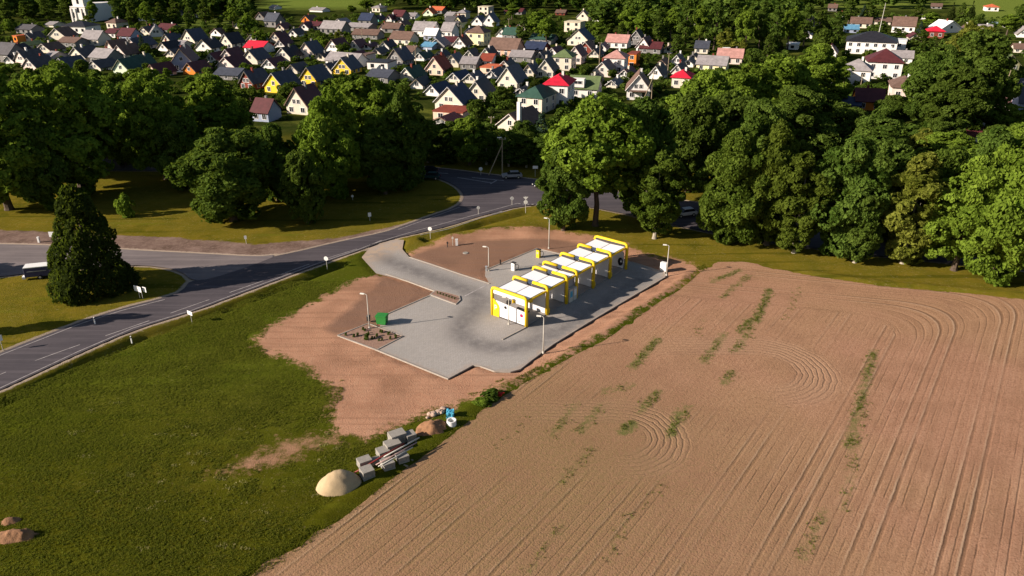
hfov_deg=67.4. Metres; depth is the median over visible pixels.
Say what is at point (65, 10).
tall tree
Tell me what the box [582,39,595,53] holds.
house
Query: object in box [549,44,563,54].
house
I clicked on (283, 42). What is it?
house
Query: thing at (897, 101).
maple tree
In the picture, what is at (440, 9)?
house
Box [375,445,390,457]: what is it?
block stack
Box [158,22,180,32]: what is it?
house
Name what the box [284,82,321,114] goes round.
house
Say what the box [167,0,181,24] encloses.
tall tree
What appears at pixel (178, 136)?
maple tree
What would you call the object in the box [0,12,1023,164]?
garden shrubbery
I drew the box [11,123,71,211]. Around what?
maple tree
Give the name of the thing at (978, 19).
garden tree
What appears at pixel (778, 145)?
linden tree
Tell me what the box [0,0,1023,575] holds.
ground
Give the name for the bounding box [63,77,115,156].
lime tree
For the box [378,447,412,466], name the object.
pipe
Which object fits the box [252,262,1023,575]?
ploughed field
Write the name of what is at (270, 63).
house
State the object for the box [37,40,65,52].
house
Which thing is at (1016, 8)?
garden tree
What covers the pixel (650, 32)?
garden tree
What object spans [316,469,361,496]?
sand pile
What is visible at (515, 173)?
parked car
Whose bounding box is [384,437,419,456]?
pipe
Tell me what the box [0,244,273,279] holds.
side road
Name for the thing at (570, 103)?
garden tree
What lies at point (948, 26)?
house
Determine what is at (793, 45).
house
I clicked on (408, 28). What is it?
garden tree
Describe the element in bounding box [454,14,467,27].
house
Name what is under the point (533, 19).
tall tree
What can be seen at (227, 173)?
maple tree
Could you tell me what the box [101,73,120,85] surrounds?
garden tree
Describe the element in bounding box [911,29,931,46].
tall tree
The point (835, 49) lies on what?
house
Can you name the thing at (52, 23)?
house
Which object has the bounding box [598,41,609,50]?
house
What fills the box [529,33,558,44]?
house
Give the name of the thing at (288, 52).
house
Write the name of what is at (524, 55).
house
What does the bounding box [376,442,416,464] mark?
pipe
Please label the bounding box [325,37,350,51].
house
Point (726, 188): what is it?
linden tree
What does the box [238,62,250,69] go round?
garden tree
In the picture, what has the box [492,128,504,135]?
garden tree
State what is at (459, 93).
house
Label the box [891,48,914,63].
house
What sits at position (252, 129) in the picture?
maple tree
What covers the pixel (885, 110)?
garden tree
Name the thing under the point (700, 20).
tall tree
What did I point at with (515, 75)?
house
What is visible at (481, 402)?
bush
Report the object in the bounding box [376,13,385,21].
house
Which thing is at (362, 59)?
house
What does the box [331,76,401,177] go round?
lime tree
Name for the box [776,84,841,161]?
maple tree
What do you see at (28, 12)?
tall tree
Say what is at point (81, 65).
garden tree
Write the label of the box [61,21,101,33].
house
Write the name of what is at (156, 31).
house
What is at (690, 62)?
house
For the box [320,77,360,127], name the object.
lime tree
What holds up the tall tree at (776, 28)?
on the ground at (382, 392)
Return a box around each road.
[0,157,982,389]
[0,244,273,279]
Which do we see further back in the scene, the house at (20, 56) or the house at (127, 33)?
the house at (127, 33)
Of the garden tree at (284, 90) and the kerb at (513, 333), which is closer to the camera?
the kerb at (513, 333)
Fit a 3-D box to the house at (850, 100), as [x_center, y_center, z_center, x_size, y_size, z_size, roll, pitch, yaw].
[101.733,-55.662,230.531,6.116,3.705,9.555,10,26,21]
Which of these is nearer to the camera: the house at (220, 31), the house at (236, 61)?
the house at (236, 61)
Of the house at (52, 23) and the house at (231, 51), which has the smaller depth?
the house at (231, 51)
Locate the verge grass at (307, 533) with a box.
[236,264,707,575]
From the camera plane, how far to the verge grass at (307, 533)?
65.78 m
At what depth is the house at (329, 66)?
289.66 m
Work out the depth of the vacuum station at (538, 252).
121.58 m
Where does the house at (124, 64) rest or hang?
on the ground at (382, 392)
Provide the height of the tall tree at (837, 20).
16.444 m
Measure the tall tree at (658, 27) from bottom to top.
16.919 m
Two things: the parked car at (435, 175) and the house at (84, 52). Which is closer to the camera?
the parked car at (435, 175)
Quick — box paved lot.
[362,240,663,377]
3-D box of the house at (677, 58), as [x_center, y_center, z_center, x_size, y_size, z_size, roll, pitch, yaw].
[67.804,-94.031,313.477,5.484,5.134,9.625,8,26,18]
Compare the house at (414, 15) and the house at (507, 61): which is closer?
the house at (507, 61)
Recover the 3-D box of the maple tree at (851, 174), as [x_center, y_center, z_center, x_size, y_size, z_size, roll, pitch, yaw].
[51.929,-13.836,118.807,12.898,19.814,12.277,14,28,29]
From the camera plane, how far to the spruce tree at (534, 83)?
238.94 m
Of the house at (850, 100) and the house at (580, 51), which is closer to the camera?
the house at (850, 100)
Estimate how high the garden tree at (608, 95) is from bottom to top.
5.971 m
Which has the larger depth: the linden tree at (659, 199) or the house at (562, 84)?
the house at (562, 84)
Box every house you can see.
[0,41,23,61]
[2,52,15,63]
[12,34,25,41]
[13,47,44,64]
[15,23,44,33]
[16,41,31,48]
[21,38,43,47]
[21,53,51,69]
[24,31,46,40]
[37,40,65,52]
[44,21,65,26]
[45,49,67,58]
[47,26,79,39]
[56,55,86,67]
[58,35,89,46]
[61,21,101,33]
[67,44,95,61]
[80,28,111,45]
[88,46,123,60]
[88,57,115,70]
[104,16,127,27]
[104,37,127,48]
[105,27,120,37]
[111,55,142,72]
[114,42,140,56]
[116,26,143,39]
[127,35,157,47]
[129,52,156,63]
[139,24,152,34]
[146,61,178,75]
[149,23,163,36]
[156,39,179,50]
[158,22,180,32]
[161,31,181,41]
[164,45,181,56]
[171,44,199,71]
[178,40,194,47]
[180,27,208,44]
[181,59,212,74]
[194,36,223,51]
[205,50,222,62]
[209,27,232,35]
[212,67,247,79]
[215,54,251,67]
[220,31,245,47]
[220,46,244,57]
[238,67,268,89]
[242,39,274,51]
[243,46,271,63]
[245,32,268,42]
[249,95,282,121]
[254,11,268,19]
[261,56,286,68]
[262,67,302,92]
[263,12,285,26]
[268,5,281,9]
[269,29,290,41]
[274,21,292,29]
[274,37,294,47]
[274,44,303,60]
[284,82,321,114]
[285,61,307,73]
[288,27,306,36]
[298,20,312,30]
[299,63,333,86]
[300,13,316,21]
[300,38,324,58]
[306,20,321,29]
[309,6,330,11]
[315,50,330,60]
[319,20,351,33]
[324,51,369,66]
[324,59,337,73]
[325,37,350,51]
[332,54,363,74]
[335,17,351,23]
[349,22,376,30]
[350,37,366,50]
[350,50,365,53]
[351,28,384,39]
[358,12,378,24]
[363,41,378,49]
[363,52,375,60]
[365,67,399,83]
[366,58,396,68]
[371,4,386,11]
[372,45,389,55]
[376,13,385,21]
[379,38,396,49]
[381,21,404,32]
[385,12,395,21]
[386,45,414,65]
[389,30,419,44]
[393,10,410,20]
[397,18,410,25]
[399,64,427,80]
[406,45,422,55]
[409,11,420,18]
[409,75,431,88]
[412,20,438,36]
[414,48,433,60]
[420,40,437,49]
[422,6,437,15]
[422,26,442,40]
[423,80,449,95]
[424,52,452,75]
[432,6,447,13]
[432,104,469,118]
[433,36,451,48]
[433,48,450,57]
[433,81,477,108]
[433,112,463,123]
[440,22,459,36]
[444,11,456,15]
[444,15,462,26]
[444,35,457,45]
[446,69,469,82]
[448,50,461,66]
[452,34,473,48]
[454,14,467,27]
[457,8,470,18]
[459,56,482,69]
[461,69,486,82]
[463,47,480,56]
[465,25,491,45]
[469,76,495,99]
[471,14,484,25]
[478,5,493,14]
[478,45,500,56]
[480,63,502,72]
[481,53,496,64]
[482,11,499,26]
[485,66,503,78]
[489,36,525,56]
[495,25,508,36]
[495,101,538,130]
[496,63,527,90]
[499,57,516,68]
[501,26,517,37]
[503,8,526,14]
[508,48,536,62]
[513,82,529,94]
[515,84,557,112]
[523,60,538,77]
[525,41,551,53]
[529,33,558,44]
[536,48,552,59]
[536,55,559,77]
[543,71,576,106]
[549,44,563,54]
[552,49,577,70]
[555,8,567,14]
[564,20,584,31]
[566,28,595,45]
[570,73,602,97]
[571,42,587,63]
[576,9,591,20]
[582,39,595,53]
[587,45,604,57]
[591,58,618,76]
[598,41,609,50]
[603,47,629,72]
[605,32,632,47]
[605,74,623,87]
[619,66,636,76]
[625,68,651,99]
[627,51,640,67]
[631,27,643,45]
[635,34,651,50]
[638,40,664,53]
[648,62,669,78]
[655,55,670,66]
[662,43,673,52]
[670,50,685,64]
[670,60,689,73]
[671,67,695,87]
[685,56,695,66]
[689,52,698,59]
[694,39,710,53]
[695,53,730,69]
[716,47,744,63]
[786,42,799,49]
[828,3,837,10]
[831,43,838,56]
[842,96,861,107]
[843,23,859,32]
[845,31,898,53]
[847,57,874,83]
[850,16,872,27]
[851,85,885,110]
[864,46,904,78]
[873,17,891,24]
[888,74,913,96]
[891,15,917,32]
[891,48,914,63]
[896,38,907,49]
[906,31,920,39]
[925,26,945,38]
[926,19,961,32]
[930,3,942,8]
[965,123,987,141]
[983,4,998,10]
[1009,54,1021,69]
[1010,41,1023,52]
[1012,78,1023,109]
[1014,26,1023,37]
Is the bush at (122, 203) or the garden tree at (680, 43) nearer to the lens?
the bush at (122, 203)
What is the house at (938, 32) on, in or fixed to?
on the ground at (382, 392)
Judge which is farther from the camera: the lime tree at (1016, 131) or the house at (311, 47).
the house at (311, 47)
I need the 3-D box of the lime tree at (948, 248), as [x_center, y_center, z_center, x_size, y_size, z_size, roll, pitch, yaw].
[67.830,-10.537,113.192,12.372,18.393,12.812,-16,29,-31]
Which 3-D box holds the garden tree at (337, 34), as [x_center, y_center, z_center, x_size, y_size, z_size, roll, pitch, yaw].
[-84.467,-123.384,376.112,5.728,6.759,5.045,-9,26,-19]
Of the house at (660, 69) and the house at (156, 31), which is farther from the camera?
the house at (156, 31)
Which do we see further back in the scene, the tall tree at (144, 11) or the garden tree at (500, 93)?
the tall tree at (144, 11)
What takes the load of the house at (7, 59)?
on the ground at (382, 392)
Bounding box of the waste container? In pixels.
[375,312,388,324]
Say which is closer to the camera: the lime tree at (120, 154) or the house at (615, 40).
the lime tree at (120, 154)
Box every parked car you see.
[421,171,440,179]
[502,170,522,178]
[679,206,697,217]
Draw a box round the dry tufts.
[67,402,339,551]
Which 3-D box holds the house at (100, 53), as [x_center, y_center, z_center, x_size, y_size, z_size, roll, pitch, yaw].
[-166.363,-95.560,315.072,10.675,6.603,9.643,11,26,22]
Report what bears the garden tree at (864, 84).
on the ground at (382, 392)
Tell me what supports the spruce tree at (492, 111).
on the ground at (382, 392)
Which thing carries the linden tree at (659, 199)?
on the ground at (382, 392)
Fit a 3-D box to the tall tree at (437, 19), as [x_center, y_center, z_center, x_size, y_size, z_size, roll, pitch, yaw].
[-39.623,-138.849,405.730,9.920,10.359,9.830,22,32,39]
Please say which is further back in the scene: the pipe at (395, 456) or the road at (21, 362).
the road at (21, 362)
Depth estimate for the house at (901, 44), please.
352.84 m
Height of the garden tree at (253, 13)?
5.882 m
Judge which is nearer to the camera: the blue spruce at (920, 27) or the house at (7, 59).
the house at (7, 59)
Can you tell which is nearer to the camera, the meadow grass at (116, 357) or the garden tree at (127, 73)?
the meadow grass at (116, 357)
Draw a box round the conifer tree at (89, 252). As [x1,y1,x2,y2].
[46,183,141,306]
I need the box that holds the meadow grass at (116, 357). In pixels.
[0,280,539,575]
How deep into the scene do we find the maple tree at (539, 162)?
166.53 m
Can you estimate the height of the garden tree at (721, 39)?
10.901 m
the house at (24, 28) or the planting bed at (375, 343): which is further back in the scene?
the house at (24, 28)
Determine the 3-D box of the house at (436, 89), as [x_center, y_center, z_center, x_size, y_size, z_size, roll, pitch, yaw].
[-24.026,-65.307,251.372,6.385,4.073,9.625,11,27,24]
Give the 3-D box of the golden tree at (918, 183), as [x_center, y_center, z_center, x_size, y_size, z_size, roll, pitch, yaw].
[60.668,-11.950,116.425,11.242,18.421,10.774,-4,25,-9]
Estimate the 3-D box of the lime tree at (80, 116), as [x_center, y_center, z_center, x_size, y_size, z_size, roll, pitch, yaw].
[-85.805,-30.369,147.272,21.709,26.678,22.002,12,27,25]
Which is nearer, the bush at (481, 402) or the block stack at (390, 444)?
the block stack at (390, 444)
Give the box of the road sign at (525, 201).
[524,197,527,212]
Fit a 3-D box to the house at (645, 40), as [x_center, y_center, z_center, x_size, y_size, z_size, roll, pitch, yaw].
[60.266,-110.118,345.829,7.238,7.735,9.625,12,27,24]
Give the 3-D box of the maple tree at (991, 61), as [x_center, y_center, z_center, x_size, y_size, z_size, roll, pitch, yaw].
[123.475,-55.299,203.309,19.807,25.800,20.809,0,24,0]
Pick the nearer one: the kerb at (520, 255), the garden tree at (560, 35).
the kerb at (520, 255)
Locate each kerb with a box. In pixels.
[337,277,664,379]
[338,323,403,349]
[386,274,434,290]
[389,295,429,312]
[409,257,489,283]
[430,290,460,304]
[487,248,559,269]
[502,327,525,339]
[633,262,664,276]
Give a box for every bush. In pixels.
[113,192,135,217]
[471,396,492,406]
[479,388,498,401]
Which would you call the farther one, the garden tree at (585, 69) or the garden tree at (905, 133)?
the garden tree at (585, 69)
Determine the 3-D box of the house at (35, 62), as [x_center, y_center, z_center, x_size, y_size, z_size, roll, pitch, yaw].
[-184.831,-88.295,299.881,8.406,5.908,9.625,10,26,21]
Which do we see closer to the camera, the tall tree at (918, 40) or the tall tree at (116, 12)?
the tall tree at (918, 40)
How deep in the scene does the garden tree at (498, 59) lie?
310.18 m
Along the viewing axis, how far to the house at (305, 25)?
428.59 m
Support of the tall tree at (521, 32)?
on the ground at (382, 392)
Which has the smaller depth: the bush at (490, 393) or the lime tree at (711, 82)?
the bush at (490, 393)
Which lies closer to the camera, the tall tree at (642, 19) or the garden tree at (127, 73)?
the garden tree at (127, 73)
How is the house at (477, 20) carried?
on the ground at (382, 392)
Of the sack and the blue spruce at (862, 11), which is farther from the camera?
the blue spruce at (862, 11)
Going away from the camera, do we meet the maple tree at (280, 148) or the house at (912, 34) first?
the maple tree at (280, 148)
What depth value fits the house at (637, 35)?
366.20 m
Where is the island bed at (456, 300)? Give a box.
[432,291,458,302]
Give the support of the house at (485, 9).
on the ground at (382, 392)
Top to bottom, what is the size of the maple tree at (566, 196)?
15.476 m
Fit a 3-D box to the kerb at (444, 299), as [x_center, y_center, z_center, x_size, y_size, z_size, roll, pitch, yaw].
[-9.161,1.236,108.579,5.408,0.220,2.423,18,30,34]
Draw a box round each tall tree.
[0,2,19,20]
[18,1,37,19]
[39,0,54,20]
[57,0,69,16]
[86,0,97,21]
[107,0,126,19]
[125,1,139,23]
[135,2,154,25]
[152,2,167,22]
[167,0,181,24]
[182,2,196,27]
[197,0,211,21]
[223,7,239,26]
[358,0,374,10]
[428,15,444,28]
[502,3,519,18]
[516,15,529,42]
[526,11,541,32]
[537,16,558,41]
[590,21,605,35]
[602,9,618,33]
[617,7,637,34]
[617,23,626,33]
[633,10,653,33]
[650,8,668,41]
[663,7,682,39]
[670,34,685,54]
[676,0,696,49]
[691,5,712,39]
[704,0,723,49]
[722,0,739,42]
[734,5,758,42]
[752,1,770,48]
[762,34,775,58]
[768,4,786,47]
[780,6,804,49]
[798,3,817,46]
[810,10,831,34]
[827,11,846,41]
[843,0,859,23]
[860,1,877,21]
[873,21,889,34]
[890,28,905,37]
[909,4,926,20]
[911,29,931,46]
[922,11,940,24]
[956,3,966,19]
[997,14,1023,34]
[1010,9,1023,29]
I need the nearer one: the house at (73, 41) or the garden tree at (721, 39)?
the garden tree at (721, 39)
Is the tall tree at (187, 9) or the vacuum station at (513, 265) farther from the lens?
the tall tree at (187, 9)
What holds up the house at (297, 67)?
on the ground at (382, 392)
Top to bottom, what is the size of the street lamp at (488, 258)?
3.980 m
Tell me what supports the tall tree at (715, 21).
on the ground at (382, 392)
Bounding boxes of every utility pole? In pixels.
[488,137,505,174]
[644,72,653,98]
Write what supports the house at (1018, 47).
on the ground at (382, 392)
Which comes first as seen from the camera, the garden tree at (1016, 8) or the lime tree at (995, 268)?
the lime tree at (995, 268)
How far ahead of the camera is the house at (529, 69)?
279.48 m
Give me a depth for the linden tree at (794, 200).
118.11 m
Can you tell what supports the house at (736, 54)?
on the ground at (382, 392)
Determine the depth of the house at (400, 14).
479.61 m
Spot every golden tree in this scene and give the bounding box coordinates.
[881,151,953,264]
[944,20,996,57]
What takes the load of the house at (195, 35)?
on the ground at (382, 392)
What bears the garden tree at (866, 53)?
on the ground at (382, 392)
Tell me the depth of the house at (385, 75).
271.04 m
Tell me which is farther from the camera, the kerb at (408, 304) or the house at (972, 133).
the house at (972, 133)
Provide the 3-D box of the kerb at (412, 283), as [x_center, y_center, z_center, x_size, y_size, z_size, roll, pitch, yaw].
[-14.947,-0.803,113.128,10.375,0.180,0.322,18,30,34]
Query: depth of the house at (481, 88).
240.33 m
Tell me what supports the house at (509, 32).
on the ground at (382, 392)
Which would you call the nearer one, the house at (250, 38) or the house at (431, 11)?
the house at (250, 38)
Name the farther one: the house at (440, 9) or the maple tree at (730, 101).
the house at (440, 9)
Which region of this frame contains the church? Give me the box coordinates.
[69,0,113,21]
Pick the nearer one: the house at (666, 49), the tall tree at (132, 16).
the house at (666, 49)
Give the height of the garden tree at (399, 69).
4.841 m
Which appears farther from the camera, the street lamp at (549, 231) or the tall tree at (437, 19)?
the tall tree at (437, 19)
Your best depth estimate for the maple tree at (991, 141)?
121.23 m
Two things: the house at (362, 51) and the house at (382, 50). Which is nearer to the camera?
the house at (362, 51)
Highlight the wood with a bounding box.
[0,0,928,32]
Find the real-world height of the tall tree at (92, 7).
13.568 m
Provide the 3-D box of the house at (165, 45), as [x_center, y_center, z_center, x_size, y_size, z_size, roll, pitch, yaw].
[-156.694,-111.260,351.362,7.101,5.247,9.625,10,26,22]
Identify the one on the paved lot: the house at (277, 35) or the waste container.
the waste container
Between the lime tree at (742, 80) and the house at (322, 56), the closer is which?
the lime tree at (742, 80)
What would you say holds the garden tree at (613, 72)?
on the ground at (382, 392)
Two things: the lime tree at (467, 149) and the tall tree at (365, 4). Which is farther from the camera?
the tall tree at (365, 4)
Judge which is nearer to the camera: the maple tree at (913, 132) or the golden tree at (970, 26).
the maple tree at (913, 132)
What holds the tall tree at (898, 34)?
on the ground at (382, 392)
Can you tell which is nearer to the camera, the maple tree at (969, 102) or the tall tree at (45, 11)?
the maple tree at (969, 102)
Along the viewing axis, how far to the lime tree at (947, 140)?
163.27 m
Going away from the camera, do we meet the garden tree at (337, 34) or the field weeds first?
the field weeds
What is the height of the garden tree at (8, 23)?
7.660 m
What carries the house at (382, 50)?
on the ground at (382, 392)
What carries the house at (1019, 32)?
on the ground at (382, 392)
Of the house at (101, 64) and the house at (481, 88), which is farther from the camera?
the house at (101, 64)
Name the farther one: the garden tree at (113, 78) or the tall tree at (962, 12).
the tall tree at (962, 12)
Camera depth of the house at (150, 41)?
356.84 m
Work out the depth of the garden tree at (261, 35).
367.96 m
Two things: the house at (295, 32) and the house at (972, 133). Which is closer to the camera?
the house at (972, 133)
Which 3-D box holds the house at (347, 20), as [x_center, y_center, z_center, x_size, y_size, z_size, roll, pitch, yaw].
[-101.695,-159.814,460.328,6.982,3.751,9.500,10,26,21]
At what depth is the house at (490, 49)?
316.82 m
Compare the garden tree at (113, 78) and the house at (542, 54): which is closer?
the garden tree at (113, 78)
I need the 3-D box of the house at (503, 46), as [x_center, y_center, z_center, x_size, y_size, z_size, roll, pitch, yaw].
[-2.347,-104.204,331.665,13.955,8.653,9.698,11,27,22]
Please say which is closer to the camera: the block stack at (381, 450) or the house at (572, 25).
the block stack at (381, 450)
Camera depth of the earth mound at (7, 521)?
66.41 m
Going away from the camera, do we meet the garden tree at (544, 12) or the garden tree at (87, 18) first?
the garden tree at (87, 18)
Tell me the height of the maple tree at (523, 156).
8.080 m
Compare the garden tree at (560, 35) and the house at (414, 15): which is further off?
the house at (414, 15)
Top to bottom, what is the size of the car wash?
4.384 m
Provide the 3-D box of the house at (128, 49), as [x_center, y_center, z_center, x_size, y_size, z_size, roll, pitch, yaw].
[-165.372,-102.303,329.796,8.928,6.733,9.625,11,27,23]
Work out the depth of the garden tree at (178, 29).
385.53 m
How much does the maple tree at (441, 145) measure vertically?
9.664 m
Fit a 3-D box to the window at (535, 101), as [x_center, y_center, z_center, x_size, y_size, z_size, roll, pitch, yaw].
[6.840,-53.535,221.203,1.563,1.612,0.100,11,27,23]
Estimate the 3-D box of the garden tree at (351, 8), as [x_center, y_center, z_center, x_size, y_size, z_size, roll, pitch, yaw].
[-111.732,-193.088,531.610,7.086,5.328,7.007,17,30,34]
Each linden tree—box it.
[630,150,690,238]
[693,126,773,244]
[744,118,810,245]
[768,151,836,253]
[915,145,969,249]
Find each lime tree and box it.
[0,59,126,195]
[0,75,51,210]
[7,79,65,137]
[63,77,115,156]
[95,85,139,164]
[117,67,201,179]
[181,72,256,145]
[291,85,365,199]
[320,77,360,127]
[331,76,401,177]
[447,116,487,164]
[539,92,655,226]
[665,68,740,163]
[719,62,781,105]
[750,53,819,115]
[797,43,855,102]
[915,130,976,159]
[920,154,1007,271]
[957,142,1023,286]
[968,144,1023,154]
[984,103,1023,126]
[999,168,1023,269]
[1006,122,1023,148]
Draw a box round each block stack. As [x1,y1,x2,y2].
[356,454,372,466]
[359,464,374,481]
[371,455,383,465]
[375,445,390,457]
[380,456,395,470]
[383,438,401,454]
[387,427,406,443]
[395,450,409,464]
[405,429,416,442]
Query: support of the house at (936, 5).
on the ground at (382, 392)
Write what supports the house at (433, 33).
on the ground at (382, 392)
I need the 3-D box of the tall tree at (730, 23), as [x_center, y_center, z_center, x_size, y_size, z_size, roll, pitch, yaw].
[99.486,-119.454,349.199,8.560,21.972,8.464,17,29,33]
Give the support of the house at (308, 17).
on the ground at (382, 392)
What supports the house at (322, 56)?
on the ground at (382, 392)
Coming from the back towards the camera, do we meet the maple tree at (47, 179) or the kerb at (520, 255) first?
the maple tree at (47, 179)
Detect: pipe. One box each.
[354,443,403,472]
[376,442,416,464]
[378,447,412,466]
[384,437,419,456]
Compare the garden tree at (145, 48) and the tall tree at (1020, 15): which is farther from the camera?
the tall tree at (1020, 15)
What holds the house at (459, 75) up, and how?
on the ground at (382, 392)
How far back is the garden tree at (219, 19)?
461.13 m
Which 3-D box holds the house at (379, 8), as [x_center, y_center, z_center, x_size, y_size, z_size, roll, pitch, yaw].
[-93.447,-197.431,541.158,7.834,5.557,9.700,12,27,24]
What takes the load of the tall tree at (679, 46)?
on the ground at (382, 392)
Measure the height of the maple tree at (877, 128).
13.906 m
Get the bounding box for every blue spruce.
[138,35,144,46]
[535,112,548,133]
[857,5,867,16]
[916,21,922,33]
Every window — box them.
[533,99,537,104]
[559,88,563,93]
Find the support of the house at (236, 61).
on the ground at (382, 392)
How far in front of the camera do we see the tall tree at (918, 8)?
457.67 m
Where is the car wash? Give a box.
[491,235,628,327]
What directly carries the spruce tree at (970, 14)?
on the ground at (382, 392)
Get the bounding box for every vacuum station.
[511,261,518,270]
[536,248,543,257]
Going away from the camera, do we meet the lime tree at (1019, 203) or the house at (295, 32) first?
the lime tree at (1019, 203)
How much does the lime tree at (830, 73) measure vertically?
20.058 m
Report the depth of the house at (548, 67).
281.11 m
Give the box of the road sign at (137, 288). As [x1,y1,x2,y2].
[133,285,146,297]
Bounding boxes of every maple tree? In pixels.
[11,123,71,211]
[150,116,198,190]
[163,126,275,223]
[243,125,274,163]
[253,122,297,201]
[278,148,328,224]
[295,119,328,186]
[359,118,409,194]
[368,90,439,190]
[432,121,458,160]
[472,122,499,164]
[494,131,523,166]
[508,120,542,142]
[513,132,536,167]
[531,133,546,167]
[535,144,590,230]
[611,96,678,217]
[661,89,730,192]
[697,89,756,133]
[719,97,796,160]
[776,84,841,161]
[806,102,868,155]
[807,134,893,258]
[839,188,889,262]
[840,114,916,166]
[872,138,915,238]
[873,94,909,118]
[901,43,970,123]
[902,127,937,140]
[919,62,1001,131]
[944,28,1023,124]
[960,126,1022,165]
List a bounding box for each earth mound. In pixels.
[0,528,38,543]
[1,517,20,525]
[415,419,445,435]
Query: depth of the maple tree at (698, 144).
144.22 m
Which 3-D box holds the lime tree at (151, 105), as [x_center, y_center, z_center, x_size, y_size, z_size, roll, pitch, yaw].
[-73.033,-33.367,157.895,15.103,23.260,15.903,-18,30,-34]
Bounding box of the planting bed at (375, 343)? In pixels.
[340,324,401,348]
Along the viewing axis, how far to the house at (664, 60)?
305.63 m
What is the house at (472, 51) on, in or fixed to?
on the ground at (382, 392)
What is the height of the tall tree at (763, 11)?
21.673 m
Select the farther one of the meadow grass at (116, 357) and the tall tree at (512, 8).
the tall tree at (512, 8)
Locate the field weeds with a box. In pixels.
[500,269,875,571]
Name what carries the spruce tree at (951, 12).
on the ground at (382, 392)
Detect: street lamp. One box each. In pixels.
[360,293,370,328]
[483,246,489,270]
[502,296,509,324]
[536,315,543,353]
[544,217,549,248]
[663,244,668,275]
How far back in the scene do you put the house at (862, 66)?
264.71 m
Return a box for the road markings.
[0,173,536,387]
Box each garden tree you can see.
[0,65,10,73]
[0,73,8,79]
[1,18,16,32]
[72,59,88,72]
[81,15,95,21]
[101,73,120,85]
[122,69,137,78]
[139,44,151,53]
[142,63,148,68]
[162,15,172,22]
[162,68,171,76]
[167,25,187,34]
[196,51,206,57]
[200,6,213,21]
[216,17,223,23]
[222,25,233,32]
[224,85,242,98]
[226,96,246,110]
[237,15,255,34]
[237,86,262,103]
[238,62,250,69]
[248,10,256,17]
[251,26,261,32]
[251,30,267,40]
[276,81,301,98]
[277,61,284,70]
[313,16,322,21]
[313,36,328,48]
[314,31,322,36]
[334,29,344,37]
[335,42,350,51]
[347,5,356,11]
[391,65,402,72]
[397,84,410,95]
[405,25,411,30]
[415,16,424,20]
[450,118,463,127]
[460,46,467,52]
[466,99,486,119]
[486,114,498,122]
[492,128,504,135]
[494,86,509,101]
[495,55,503,62]
[524,77,538,85]
[526,8,536,17]
[536,58,542,65]
[538,9,548,16]
[556,32,563,38]
[565,99,574,107]
[579,63,591,74]
[596,94,612,109]
[607,69,616,77]
[626,71,634,78]
[638,55,649,66]
[645,24,652,36]
[671,38,686,47]
[715,67,724,73]
[716,28,736,47]
[737,39,747,49]
[743,48,761,63]
[785,33,800,41]
[812,28,840,45]
[821,93,839,105]
[859,81,872,87]
[860,51,871,59]
[871,103,896,118]
[899,131,908,137]
[904,61,924,75]
[907,127,939,152]
[927,114,970,133]
[970,15,987,23]
[982,124,1007,131]
[1002,68,1017,79]
[1013,4,1023,25]
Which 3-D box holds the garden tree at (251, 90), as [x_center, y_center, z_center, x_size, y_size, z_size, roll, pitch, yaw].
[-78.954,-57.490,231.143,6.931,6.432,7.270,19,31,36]
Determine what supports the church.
on the ground at (382, 392)
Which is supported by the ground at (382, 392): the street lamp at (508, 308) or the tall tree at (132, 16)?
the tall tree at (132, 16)
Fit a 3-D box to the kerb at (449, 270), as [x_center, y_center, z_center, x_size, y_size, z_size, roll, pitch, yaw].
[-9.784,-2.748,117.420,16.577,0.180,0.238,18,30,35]
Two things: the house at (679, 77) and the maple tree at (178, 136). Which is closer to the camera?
the maple tree at (178, 136)
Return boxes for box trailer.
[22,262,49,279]
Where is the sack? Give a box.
[446,408,453,417]
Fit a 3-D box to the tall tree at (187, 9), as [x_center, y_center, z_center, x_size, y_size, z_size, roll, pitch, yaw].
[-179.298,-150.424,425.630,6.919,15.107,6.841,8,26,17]
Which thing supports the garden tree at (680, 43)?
on the ground at (382, 392)
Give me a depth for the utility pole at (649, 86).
237.78 m
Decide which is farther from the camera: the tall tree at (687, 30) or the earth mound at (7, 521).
the tall tree at (687, 30)
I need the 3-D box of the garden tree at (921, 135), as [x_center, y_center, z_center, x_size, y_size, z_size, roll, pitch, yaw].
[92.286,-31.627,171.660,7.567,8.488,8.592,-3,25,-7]
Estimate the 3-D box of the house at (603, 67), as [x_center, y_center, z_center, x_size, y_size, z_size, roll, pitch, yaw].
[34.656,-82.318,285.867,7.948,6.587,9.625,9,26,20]
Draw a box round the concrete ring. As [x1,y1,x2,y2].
[447,417,455,426]
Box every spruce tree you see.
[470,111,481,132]
[489,106,495,114]
[527,74,537,88]
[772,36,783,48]
[946,2,955,20]
[965,1,975,20]
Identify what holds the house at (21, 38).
on the ground at (382, 392)
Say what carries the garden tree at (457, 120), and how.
on the ground at (382, 392)
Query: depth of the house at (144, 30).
406.59 m
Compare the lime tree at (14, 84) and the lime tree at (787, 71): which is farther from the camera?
the lime tree at (787, 71)
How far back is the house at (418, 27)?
400.51 m
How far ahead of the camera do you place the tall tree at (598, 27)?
384.02 m
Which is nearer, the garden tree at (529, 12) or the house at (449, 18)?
the house at (449, 18)
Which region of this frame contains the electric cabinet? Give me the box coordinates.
[660,261,667,271]
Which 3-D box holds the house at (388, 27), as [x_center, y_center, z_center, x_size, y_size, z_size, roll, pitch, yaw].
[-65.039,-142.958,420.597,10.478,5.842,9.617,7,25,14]
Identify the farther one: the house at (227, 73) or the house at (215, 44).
the house at (215, 44)

